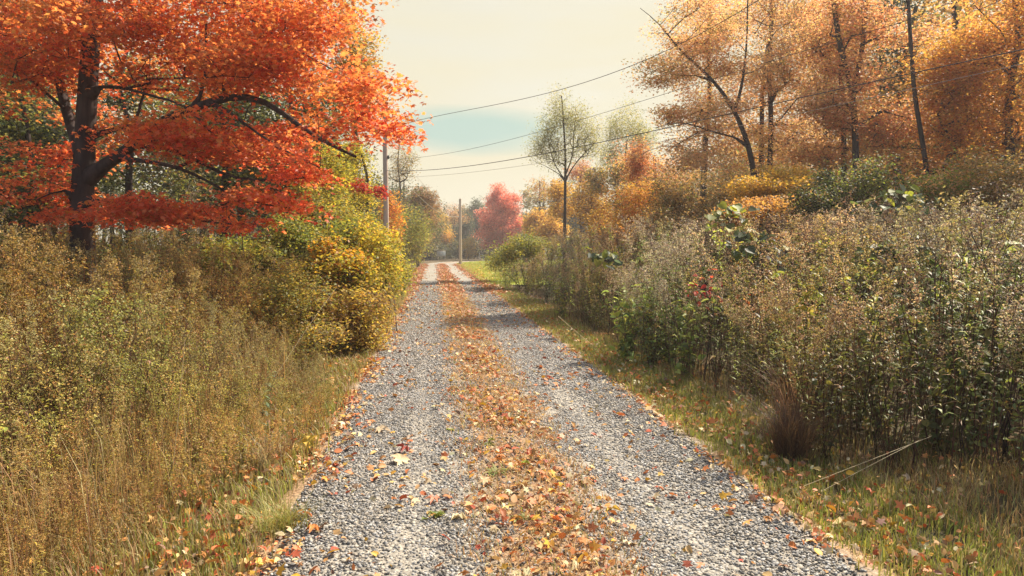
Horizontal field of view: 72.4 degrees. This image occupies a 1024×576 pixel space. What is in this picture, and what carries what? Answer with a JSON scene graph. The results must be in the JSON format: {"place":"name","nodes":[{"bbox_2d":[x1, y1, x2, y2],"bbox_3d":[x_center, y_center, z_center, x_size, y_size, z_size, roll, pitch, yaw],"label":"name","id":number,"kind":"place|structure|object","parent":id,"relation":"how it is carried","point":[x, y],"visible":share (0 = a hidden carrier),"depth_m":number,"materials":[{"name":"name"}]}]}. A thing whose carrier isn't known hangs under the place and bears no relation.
{"place":"outdoors","nodes":[
{"label":"outdoors","id":0,"kind":"place"},
{"bbox_2d":[13,0,1001,250],"label":"sky","id":1,"kind":"structure","parent":0,"point":[462,55],"materials":[{"name":"white"}]},
{"bbox_2d":[0,252,1023,575],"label":"ground","id":2,"kind":"structure","parent":0,"point":[896,438],"depth_m":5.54,"materials":[{"name":"plant"}]},
{"bbox_2d":[0,68,54,223],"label":"dark green tree","id":3,"kind":"object","parent":2,"relation":"on","point":[2,125],"visible":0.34,"depth_m":16.41,"materials":[{"name":"green plant"}]},
{"bbox_2d":[0,81,116,262],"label":"dark green tree","id":4,"kind":"object","parent":2,"relation":"on","point":[39,134],"visible":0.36,"depth_m":16.91,"materials":[{"name":"green plant"}]},
{"bbox_2d":[87,299,146,364],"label":"weed","id":5,"kind":"object","parent":2,"relation":"on","point":[134,313],"visible":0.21,"depth_m":6.74,"materials":[{"name":"green plant"}]},
{"bbox_2d":[62,42,212,251],"bbox_3d":[-9.970,-3.127,19.172,4.186,7.018,4.669,0,3,0],"label":"dark green tree","id":6,"kind":"object","parent":2,"relation":"on","point":[129,179],"visible":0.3,"depth_m":18.94,"materials":[{"name":"green plant"}]},
{"bbox_2d":[173,340,184,463],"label":"dry grass stalk","id":7,"kind":"object","parent":2,"relation":"on","point":[179,402],"visible":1,"depth_m":3.94,"materials":[{"name":"beige plant"}]},
{"bbox_2d":[0,212,403,575],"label":"weed field","id":8,"kind":"structure","parent":2,"relation":"on","point":[23,287],"depth_m":5.56,"materials":[{"name":"green plant"}]},
{"bbox_2d":[0,0,433,315],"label":"maple tree","id":9,"kind":"object","parent":2,"relation":"on","point":[246,53],"visible":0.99,"depth_m":10.59,"materials":[{"name":"red plant"}]},
{"bbox_2d":[0,0,454,258],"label":"woods","id":10,"kind":"object","parent":2,"relation":"on","point":[147,178],"visible":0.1,"depth_m":29.95,"materials":[{"name":"green plant"}]},
{"bbox_2d":[161,79,302,239],"bbox_3d":[-7.135,-2.984,18.178,3.354,6.592,3.396,0,3,0],"label":"dark green tree","id":11,"kind":"object","parent":2,"relation":"on","point":[225,184],"visible":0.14,"depth_m":17.84,"materials":[{"name":"green plant"}]},
{"bbox_2d":[171,232,298,297],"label":"shrub","id":12,"kind":"object","parent":2,"relation":"on","point":[228,242],"visible":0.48,"depth_m":12.10,"materials":[{"name":"green plant"}]},
{"bbox_2d":[226,217,259,313],"bbox_3d":[-4.462,-0.150,11.610,0.574,2.031,0.410,0,3,0],"label":"sumac","id":13,"kind":"object","parent":2,"relation":"on","point":[241,233],"visible":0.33,"depth_m":11.53,"materials":[{"name":"green plant"}]},
{"bbox_2d":[222,420,309,472],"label":"grass clump","id":14,"kind":"object","parent":2,"relation":"on","point":[261,449],"visible":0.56,"depth_m":5.07,"materials":[{"name":"plant"}]},
{"bbox_2d":[261,354,282,447],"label":"tall weed","id":15,"kind":"object","parent":2,"relation":"on","point":[267,403],"visible":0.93,"depth_m":5.25,"materials":[{"name":"brown plant"}]},
{"bbox_2d":[223,484,334,540],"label":"grass clump","id":16,"kind":"object","parent":2,"relation":"on","point":[272,519],"visible":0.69,"depth_m":3.98,"materials":[{"name":"plant"}]},
{"bbox_2d":[217,65,357,268],"bbox_3d":[-5.239,-2.550,17.550,2.893,6.177,3.781,1,3,13],"label":"dark green tree","id":17,"kind":"object","parent":2,"relation":"on","point":[278,117],"visible":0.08,"depth_m":17.18,"materials":[{"name":"green plant"}]},
{"bbox_2d":[235,257,355,364],"bbox_3d":[-2.882,0.373,9.195,1.507,1.557,1.877,-2,4,-34],"label":"shrub","id":18,"kind":"object","parent":2,"relation":"on","point":[283,290],"visible":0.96,"depth_m":8.98,"materials":[{"name":"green plant"}]},
{"bbox_2d":[235,211,378,267],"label":"shrub","id":19,"kind":"object","parent":2,"relation":"on","point":[300,234],"visible":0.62,"depth_m":12.85,"materials":[{"name":"green plant"}]},
{"bbox_2d":[298,435,316,448],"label":"fallen leaf","id":20,"kind":"object","parent":2,"relation":"on","point":[305,440],"visible":0.95,"depth_m":5.51,"materials":[{"name":"yellow plant"}]},
{"bbox_2d":[281,140,360,213],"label":"shrub","id":21,"kind":"object","parent":2,"relation":"on","point":[337,168],"visible":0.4,"depth_m":16.41,"materials":[{"name":"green plant"}]},
{"bbox_2d":[284,179,371,235],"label":"shrub","id":22,"kind":"object","parent":2,"relation":"on","point":[336,209],"visible":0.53,"depth_m":15.43,"materials":[{"name":"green plant"}]},
{"bbox_2d":[290,224,387,344],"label":"shrub","id":23,"kind":"object","parent":2,"relation":"on","point":[339,263],"visible":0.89,"depth_m":10.99,"materials":[{"name":"yellow plant"}]},
{"bbox_2d":[281,270,397,357],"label":"shrub","id":24,"kind":"object","parent":2,"relation":"on","point":[358,307],"visible":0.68,"depth_m":10.38,"materials":[{"name":"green plant"}]},
{"bbox_2d":[318,138,385,252],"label":"vine covered tree","id":25,"kind":"object","parent":2,"relation":"on","point":[366,199],"visible":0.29,"depth_m":18.64,"materials":[{"name":"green plant"}]},
{"bbox_2d":[344,177,370,194],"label":"crimson vine","id":26,"kind":"object","parent":25,"relation":"attached to","point":[363,187],"visible":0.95,"depth_m":17.06,"materials":[{"name":"red plant"}]},
{"bbox_2d":[366,184,391,199],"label":"crimson vine","id":27,"kind":"object","parent":25,"relation":"attached to","point":[381,193],"visible":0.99,"depth_m":17.87,"materials":[{"name":"red plant"}]},
{"bbox_2d":[320,0,391,199],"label":"yellow tree","id":28,"kind":"object","parent":2,"relation":"on","point":[363,53],"visible":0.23,"depth_m":19.46,"materials":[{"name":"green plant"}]},
{"bbox_2d":[337,302,398,354],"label":"shrub","id":29,"kind":"object","parent":2,"relation":"on","point":[386,324],"visible":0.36,"depth_m":10.74,"materials":[{"name":"yellow plant"}]},
{"bbox_2d":[341,211,419,332],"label":"shrub","id":30,"kind":"object","parent":2,"relation":"on","point":[375,243],"visible":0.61,"depth_m":13.40,"materials":[{"name":"yellow plant"}]},
{"bbox_2d":[350,257,417,312],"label":"shrub","id":31,"kind":"object","parent":2,"relation":"on","point":[407,283],"visible":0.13,"depth_m":14.74,"materials":[{"name":"yellow plant"}]},
{"bbox_2d":[383,112,389,246],"bbox_3d":[-4.827,-3.370,26.856,0.252,7.099,0.230,-2,4,-27],"label":"utility pole","id":32,"kind":"object","parent":2,"relation":"on","point":[386,157],"visible":0.38,"depth_m":26.75,"materials":[{"name":"grey wood"}]},
{"bbox_2d":[407,0,757,123],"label":"power line","id":33,"kind":"object","parent":32,"relation":"attached to","point":[610,73],"visible":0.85,"depth_m":17.31,"materials":[{"name":"metal"}]},
{"bbox_2d":[403,16,922,158],"bbox_3d":[1.112,-4.670,19.364,0.040,0.791,18.968,-3,4,-39],"label":"power line","id":34,"kind":"object","parent":32,"relation":"attached to","point":[694,84],"visible":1,"depth_m":15.35,"materials":[{"name":"metal"}]},
{"bbox_2d":[387,49,1023,170],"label":"power line","id":35,"kind":"object","parent":32,"relation":"attached to","point":[756,107],"visible":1,"depth_m":14.14,"materials":[{"name":"metal"}]},
{"bbox_2d":[387,63,1023,177],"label":"power line","id":36,"kind":"object","parent":32,"relation":"attached to","point":[750,123],"visible":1,"depth_m":14.31,"materials":[{"name":"metal"}]},
{"bbox_2d":[376,190,408,257],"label":"shrub","id":37,"kind":"object","parent":2,"relation":"on","point":[393,211],"visible":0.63,"depth_m":32.69,"materials":[{"name":"orange plant"}]},
{"bbox_2d":[381,127,421,261],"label":"bare tree","id":38,"kind":"object","parent":2,"relation":"on","point":[399,166],"visible":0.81,"depth_m":43.40,"materials":[{"name":"grey plant"}]},
{"bbox_2d":[373,201,440,269],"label":"shrub","id":39,"kind":"object","parent":2,"relation":"on","point":[414,238],"visible":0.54,"depth_m":40.01,"materials":[{"name":"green plant"}]},
{"bbox_2d":[398,184,443,265],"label":"brown tree","id":40,"kind":"object","parent":2,"relation":"on","point":[427,199],"visible":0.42,"depth_m":57.18,"materials":[{"name":"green plant"}]},
{"bbox_2d":[432,209,456,245],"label":"golden tree","id":41,"kind":"object","parent":2,"relation":"on","point":[444,219],"visible":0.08,"depth_m":104.73,"materials":[{"name":"yellow plant"}]},
{"bbox_2d":[438,229,455,258],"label":"golden tree","id":42,"kind":"object","parent":2,"relation":"on","point":[445,237],"visible":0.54,"depth_m":102.58,"materials":[{"name":"orange plant"}]},
{"bbox_2d":[442,201,473,239],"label":"brown tree","id":43,"kind":"object","parent":2,"relation":"on","point":[453,216],"visible":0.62,"depth_m":110.98,"materials":[{"name":"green plant"}]},
{"bbox_2d":[458,199,461,263],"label":"utility pole","id":44,"kind":"object","parent":2,"relation":"on","point":[460,238],"visible":0.96,"depth_m":65.73,"materials":[{"name":"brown wood"}]},
{"bbox_2d":[455,208,479,257],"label":"conifer","id":45,"kind":"object","parent":2,"relation":"on","point":[468,226],"visible":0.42,"depth_m":117.41,"materials":[{"name":"green plant"}]},
{"bbox_2d":[457,236,478,259],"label":"yellow bush","id":46,"kind":"object","parent":2,"relation":"on","point":[470,251],"visible":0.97,"depth_m":90.72,"materials":[{"name":"green plant"}]},
{"bbox_2d":[467,197,485,243],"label":"conifer","id":47,"kind":"object","parent":2,"relation":"on","point":[474,206],"visible":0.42,"depth_m":122.45,"materials":[{"name":"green plant"}]},
{"bbox_2d":[469,182,524,251],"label":"red tree","id":48,"kind":"object","parent":2,"relation":"on","point":[496,223],"visible":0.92,"depth_m":92.28,"materials":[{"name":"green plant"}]},
{"bbox_2d":[0,187,1023,315],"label":"undergrowth","id":49,"kind":"object","parent":2,"relation":"on","point":[137,230],"visible":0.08,"depth_m":14.12,"materials":[{"name":"green plant"}]},
{"bbox_2d":[8,263,1023,575],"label":"leaf litter","id":50,"kind":"object","parent":2,"relation":"on","point":[444,275],"visible":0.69,"depth_m":4.82,"materials":[{"name":"orange plant"}]},
{"bbox_2d":[478,227,553,288],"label":"shrub","id":51,"kind":"object","parent":2,"relation":"on","point":[515,251],"visible":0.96,"depth_m":26.86,"materials":[{"name":"green plant"}]},
{"bbox_2d":[406,236,644,259],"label":"hedge","id":52,"kind":"object","parent":2,"relation":"on","point":[452,251],"visible":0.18,"depth_m":100.47,"materials":[{"name":"green plant"}]},
{"bbox_2d":[562,158,594,257],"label":"pinkish tree","id":53,"kind":"object","parent":2,"relation":"on","point":[576,173],"visible":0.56,"depth_m":59.31,"materials":[{"name":"orange plant"}]},
{"bbox_2d":[541,166,619,261],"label":"golden tree","id":54,"kind":"object","parent":2,"relation":"on","point":[586,213],"visible":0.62,"depth_m":47.81,"materials":[{"name":"orange plant"}]},
{"bbox_2d":[588,249,622,334],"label":"broad leaved vine","id":55,"kind":"object","parent":2,"relation":"on","point":[610,257],"visible":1,"depth_m":12.81,"materials":[{"name":"green plant"}]},
{"bbox_2d":[580,156,650,265],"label":"olive tree","id":56,"kind":"object","parent":2,"relation":"on","point":[596,186],"visible":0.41,"depth_m":41.69,"materials":[{"name":"orange plant"}]},
{"bbox_2d":[592,92,662,264],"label":"slim tree","id":57,"kind":"object","parent":2,"relation":"on","point":[626,131],"visible":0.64,"depth_m":45.29,"materials":[{"name":"green plant"}]},
{"bbox_2d":[585,169,673,289],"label":"tree","id":58,"kind":"object","parent":2,"relation":"on","point":[632,197],"visible":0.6,"depth_m":21.46,"materials":[{"name":"orange plant"}]},
{"bbox_2d":[619,135,656,262],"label":"tree","id":59,"kind":"object","parent":2,"relation":"on","point":[636,168],"visible":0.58,"depth_m":27.29,"materials":[{"name":"orange plant"}]},
{"bbox_2d":[630,307,680,363],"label":"leafy weed","id":60,"kind":"object","parent":2,"relation":"on","point":[649,338],"visible":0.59,"depth_m":9.40,"materials":[{"name":"green plant"}]},
{"bbox_2d":[605,128,707,260],"bbox_3d":[6.177,-3.376,29.717,4.640,6.266,6.154,0,3,0],"label":"woodland tree","id":61,"kind":"object","parent":2,"relation":"on","point":[655,159],"visible":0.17,"depth_m":29.07,"materials":[{"name":"orange plant"}]},
{"bbox_2d":[434,179,894,256],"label":"woods","id":62,"kind":"object","parent":2,"relation":"on","point":[528,200],"visible":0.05,"depth_m":98.55,"materials":[{"name":"orange plant"}]},
{"bbox_2d":[631,165,744,299],"bbox_3d":[4.121,-1.105,16.226,2.744,3.597,2.562,0,3,0],"label":"shrub","id":63,"kind":"object","parent":2,"relation":"on","point":[676,202],"visible":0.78,"depth_m":16.13,"materials":[{"name":"brown plant"}]},
{"bbox_2d":[685,269,722,380],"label":"red vine","id":64,"kind":"object","parent":2,"relation":"on","point":[704,287],"visible":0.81,"depth_m":8.48,"materials":[{"name":"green plant"}]},
{"bbox_2d":[620,0,789,235],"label":"orange tree","id":65,"kind":"object","parent":2,"relation":"on","point":[672,114],"visible":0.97,"depth_m":19.33,"materials":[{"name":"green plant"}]},
{"bbox_2d":[699,256,716,398],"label":"dead stalk","id":66,"kind":"object","parent":2,"relation":"on","point":[709,283],"visible":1,"depth_m":7.39,"materials":[{"name":"brown plant"}]},
{"bbox_2d":[660,0,763,246],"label":"woodland tree","id":67,"kind":"object","parent":2,"relation":"on","point":[709,90],"visible":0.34,"depth_m":26.33,"materials":[{"name":"orange plant"}]},
{"bbox_2d":[704,201,759,353],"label":"broad leaved vine","id":68,"kind":"object","parent":2,"relation":"on","point":[736,209],"visible":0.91,"depth_m":10.20,"materials":[{"name":"green plant"}]},
{"bbox_2d":[729,344,749,427],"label":"tall weed","id":69,"kind":"object","parent":2,"relation":"on","point":[737,387],"visible":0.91,"depth_m":5.94,"materials":[{"name":"green plant"}]},
{"bbox_2d":[732,289,767,382],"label":"red vine","id":70,"kind":"object","parent":2,"relation":"on","point":[753,309],"visible":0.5,"depth_m":8.20,"materials":[{"name":"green plant"}]},
{"bbox_2d":[708,193,795,323],"bbox_3d":[4.254,-0.425,12.588,1.683,2.551,1.641,0,3,0],"label":"orange sapling","id":71,"kind":"object","parent":2,"relation":"on","point":[761,202],"visible":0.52,"depth_m":12.44,"materials":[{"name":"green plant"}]},
{"bbox_2d":[492,177,1023,479],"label":"weed thicket","id":72,"kind":"object","parent":2,"relation":"on","point":[796,310],"visible":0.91,"depth_m":6.95,"materials":[{"name":"green plant"}]},
{"bbox_2d":[743,247,772,394],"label":"dead stalk","id":73,"kind":"object","parent":2,"relation":"on","point":[756,272],"visible":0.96,"depth_m":6.91,"materials":[{"name":"brown plant"}]},
{"bbox_2d":[725,226,791,378],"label":"broad leaved vine","id":74,"kind":"object","parent":2,"relation":"on","point":[746,238],"visible":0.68,"depth_m":9.06,"materials":[{"name":"green plant"}]},
{"bbox_2d":[717,0,804,229],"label":"woodland tree","id":75,"kind":"object","parent":2,"relation":"on","point":[762,118],"visible":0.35,"depth_m":28.54,"materials":[{"name":"orange plant"}]},
{"bbox_2d":[716,162,823,281],"bbox_3d":[5.146,-0.927,14.105,2.012,3.283,2.729,1,4,25],"label":"yellow sapling","id":76,"kind":"object","parent":2,"relation":"on","point":[781,178],"visible":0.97,"depth_m":13.73,"materials":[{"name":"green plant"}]},
{"bbox_2d":[762,242,787,357],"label":"tall weed","id":77,"kind":"object","parent":2,"relation":"on","point":[777,274],"visible":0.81,"depth_m":6.80,"materials":[{"name":"green plant"}]},
{"bbox_2d":[687,338,865,432],"bbox_3d":[2.405,0.825,5.918,2.180,0.895,1.993,0,3,0],"label":"grass clump","id":78,"kind":"object","parent":2,"relation":"on","point":[782,395],"visible":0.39,"depth_m":5.98,"materials":[{"name":"plant"}]},
{"bbox_2d":[704,0,860,236],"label":"orange tree","id":79,"kind":"object","parent":2,"relation":"on","point":[772,13],"visible":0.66,"depth_m":20.82,"materials":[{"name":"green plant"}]},
{"bbox_2d":[718,379,873,469],"bbox_3d":[2.127,1.053,5.389,1.496,0.607,1.476,-3,4,-42],"label":"grass clump","id":80,"kind":"object","parent":2,"relation":"on","point":[791,441],"visible":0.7,"depth_m":5.33,"materials":[{"name":"plant"}]},
{"bbox_2d":[613,0,1023,247],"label":"woods","id":81,"kind":"object","parent":2,"relation":"on","point":[955,7],"visible":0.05,"depth_m":21.52,"materials":[{"name":"orange plant"}]},
{"bbox_2d":[767,0,878,246],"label":"woodland tree","id":82,"kind":"object","parent":2,"relation":"on","point":[829,137],"visible":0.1,"depth_m":25.74,"materials":[{"name":"orange plant"}]},
{"bbox_2d":[809,255,836,407],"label":"tall weed","id":83,"kind":"object","parent":2,"relation":"on","point":[822,274],"visible":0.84,"depth_m":6.67,"materials":[{"name":"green plant"}]},
{"bbox_2d":[766,2,888,218],"bbox_3d":[8.113,-3.911,18.541,2.769,8.735,3.336,0,3,0],"label":"orange tree","id":84,"kind":"object","parent":2,"relation":"on","point":[808,155],"visible":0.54,"depth_m":18.27,"materials":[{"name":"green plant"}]},
{"bbox_2d":[829,516,855,531],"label":"fallen leaf","id":85,"kind":"object","parent":2,"relation":"on","point":[841,518],"visible":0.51,"depth_m":4.08,"materials":[{"name":"beige plant"}]},
{"bbox_2d":[779,148,917,263],"bbox_3d":[6.354,-0.923,13.563,2.743,3.380,2.478,0,3,0],"label":"shrub","id":86,"kind":"object","parent":2,"relation":"on","point":[816,199],"visible":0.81,"depth_m":13.07,"materials":[{"name":"green plant"}]},
{"bbox_2d":[767,0,948,240],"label":"orange tree","id":87,"kind":"object","parent":2,"relation":"on","point":[876,123],"visible":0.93,"depth_m":16.61,"materials":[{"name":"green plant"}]},
{"bbox_2d":[804,436,930,485],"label":"dry grass stalk","id":88,"kind":"object","parent":2,"relation":"on","point":[866,461],"visible":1,"depth_m":4.52,"materials":[{"name":"beige plant"}]},
{"bbox_2d":[832,0,934,223],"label":"woodland tree","id":89,"kind":"object","parent":2,"relation":"on","point":[883,99],"visible":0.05,"depth_m":27.28,"materials":[{"name":"orange plant"}]},
{"bbox_2d":[847,184,939,342],"bbox_3d":[5.245,-0.221,9.529,1.006,2.384,0.853,-1,3,-16],"label":"broad leaved vine","id":90,"kind":"object","parent":2,"relation":"on","point":[909,197],"visible":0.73,"depth_m":9.52,"materials":[{"name":"green plant"}]},
{"bbox_2d":[843,237,950,379],"bbox_3d":[4.575,0.312,8.228,1.221,1.836,0.776,1,3,17],"label":"broad leaved vine","id":91,"kind":"object","parent":2,"relation":"on","point":[879,270],"visible":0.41,"depth_m":8.19,"materials":[{"name":"green plant"}]},
{"bbox_2d":[848,0,947,215],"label":"tree","id":92,"kind":"object","parent":2,"relation":"on","point":[915,7],"visible":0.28,"depth_m":20.48,"materials":[{"name":"orange plant"}]},
{"bbox_2d":[905,246,937,445],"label":"tall weed","id":93,"kind":"object","parent":2,"relation":"on","point":[921,283],"visible":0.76,"depth_m":5.66,"materials":[{"name":"green plant"}]},
{"bbox_2d":[878,145,1017,317],"bbox_3d":[8.081,-0.944,12.978,2.425,3.342,2.425,0,3,0],"label":"shrub","id":94,"kind":"object","parent":2,"relation":"on","point":[928,189],"visible":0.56,"depth_m":12.68,"materials":[{"name":"green plant"}]},
{"bbox_2d":[883,0,1023,227],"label":"orange tree","id":95,"kind":"object","parent":2,"relation":"on","point":[962,126],"visible":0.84,"depth_m":15.32,"materials":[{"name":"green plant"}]},
{"bbox_2d":[893,0,1013,217],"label":"woodland tree","id":96,"kind":"object","parent":2,"relation":"on","point":[931,15],"visible":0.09,"depth_m":23.68,"materials":[{"name":"orange plant"}]},
{"bbox_2d":[918,0,1023,256],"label":"orange tree","id":97,"kind":"object","parent":2,"relation":"on","point":[1009,117],"visible":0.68,"depth_m":14.67,"materials":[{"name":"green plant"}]},
{"bbox_2d":[942,144,1023,300],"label":"shrub","id":98,"kind":"object","parent":2,"relation":"on","point":[1009,177],"visible":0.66,"depth_m":11.85,"materials":[{"name":"green plant"}]},
{"bbox_2d":[467,260,646,284],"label":"lawn","id":99,"kind":"structure","parent":0,"point":[518,274],"depth_m":36.09,"materials":[{"name":"green plant"}]},
{"bbox_2d":[523,176,552,252],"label":"pinkish tree","id":100,"kind":"object","parent":99,"relation":"on","point":[539,182],"visible":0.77,"depth_m":69.65,"materials":[{"name":"orange plant"}]},
{"bbox_2d":[518,207,572,261],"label":"golden tree","id":101,"kind":"object","parent":99,"relation":"on","point":[536,222],"visible":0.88,"depth_m":63.75,"materials":[{"name":"orange plant"}]},
{"bbox_2d":[521,75,609,267],"bbox_3d":[2.798,-5.713,35.805,4.768,10.498,2.950,0,3,0],"label":"slim tree","id":102,"kind":"object","parent":99,"relation":"on","point":[542,144],"visible":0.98,"depth_m":35.54,"materials":[{"name":"green plant"}]},
{"bbox_2d":[243,259,899,575],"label":"road","id":103,"kind":"structure","parent":0,"point":[429,275],"depth_m":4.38,"materials":[{"name":"grey gravel"}]},
{"bbox_2d":[391,453,409,465],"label":"fallen leaf","id":104,"kind":"object","parent":103,"relation":"on","point":[401,458],"visible":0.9,"depth_m":5.21,"materials":[{"name":"plant"}]},
{"bbox_2d":[421,510,445,519],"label":"weed tuft","id":105,"kind":"object","parent":103,"relation":"on","point":[440,513],"visible":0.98,"depth_m":4.16,"materials":[{"name":"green plant"}]},
{"bbox_2d":[482,463,512,475],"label":"weed tuft","id":106,"kind":"object","parent":103,"relation":"on","point":[495,468],"visible":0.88,"depth_m":4.86,"materials":[{"name":"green plant"}]},
{"bbox_2d":[771,504,792,514],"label":"fallen leaf","id":107,"kind":"object","parent":103,"relation":"on","point":[782,507],"visible":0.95,"depth_m":4.21,"materials":[{"name":"plant"}]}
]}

